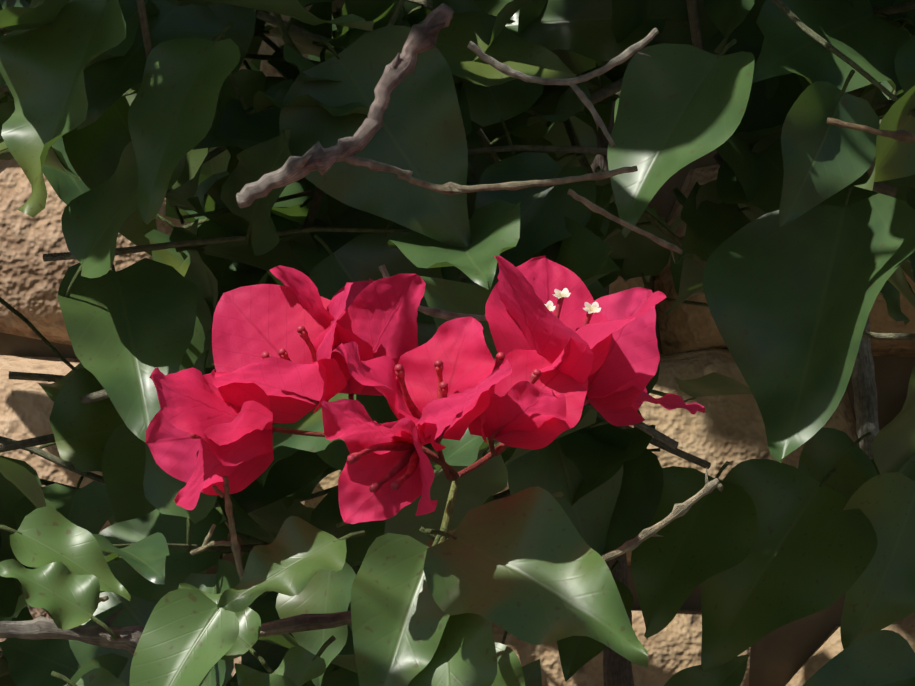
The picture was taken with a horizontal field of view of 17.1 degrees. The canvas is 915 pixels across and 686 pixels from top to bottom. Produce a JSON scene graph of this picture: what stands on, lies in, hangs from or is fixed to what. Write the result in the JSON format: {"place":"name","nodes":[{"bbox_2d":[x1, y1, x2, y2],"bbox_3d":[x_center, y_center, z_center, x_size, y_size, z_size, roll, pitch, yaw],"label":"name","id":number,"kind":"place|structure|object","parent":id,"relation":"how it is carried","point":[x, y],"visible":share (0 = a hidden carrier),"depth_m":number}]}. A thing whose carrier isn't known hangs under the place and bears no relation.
{"place":"outdoors","nodes":[
{"label":"outdoors","id":0,"kind":"place"},
{"label":"ground","id":1,"kind":"structure","parent":0,"visible":0},
{"bbox_2d":[0,150,914,685],"bbox_3d":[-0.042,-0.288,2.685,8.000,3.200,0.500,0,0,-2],"label":"stone wall","id":2,"kind":"structure","parent":1,"relation":"on","point":[780,656],"depth_m":2.44},
{"bbox_2d":[0,0,914,685],"bbox_3d":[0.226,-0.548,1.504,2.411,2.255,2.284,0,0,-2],"label":"bougainvillea","id":3,"kind":"object","parent":2,"relation":"attached to","point":[798,272],"depth_m":1.21},
{"bbox_2d":[145,255,704,523],"bbox_3d":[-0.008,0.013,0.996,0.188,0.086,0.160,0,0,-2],"label":"bougainvillea flowers","id":4,"kind":"object","parent":3,"relation":"attached to","point":[362,335],"visible":1,"depth_m":0.99},
{"bbox_2d":[0,4,914,685],"bbox_3d":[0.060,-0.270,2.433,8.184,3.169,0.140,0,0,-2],"label":"stone wall stones","id":5,"kind":"object","parent":2,"relation":"part of","point":[720,432],"visible":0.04,"depth_m":2.39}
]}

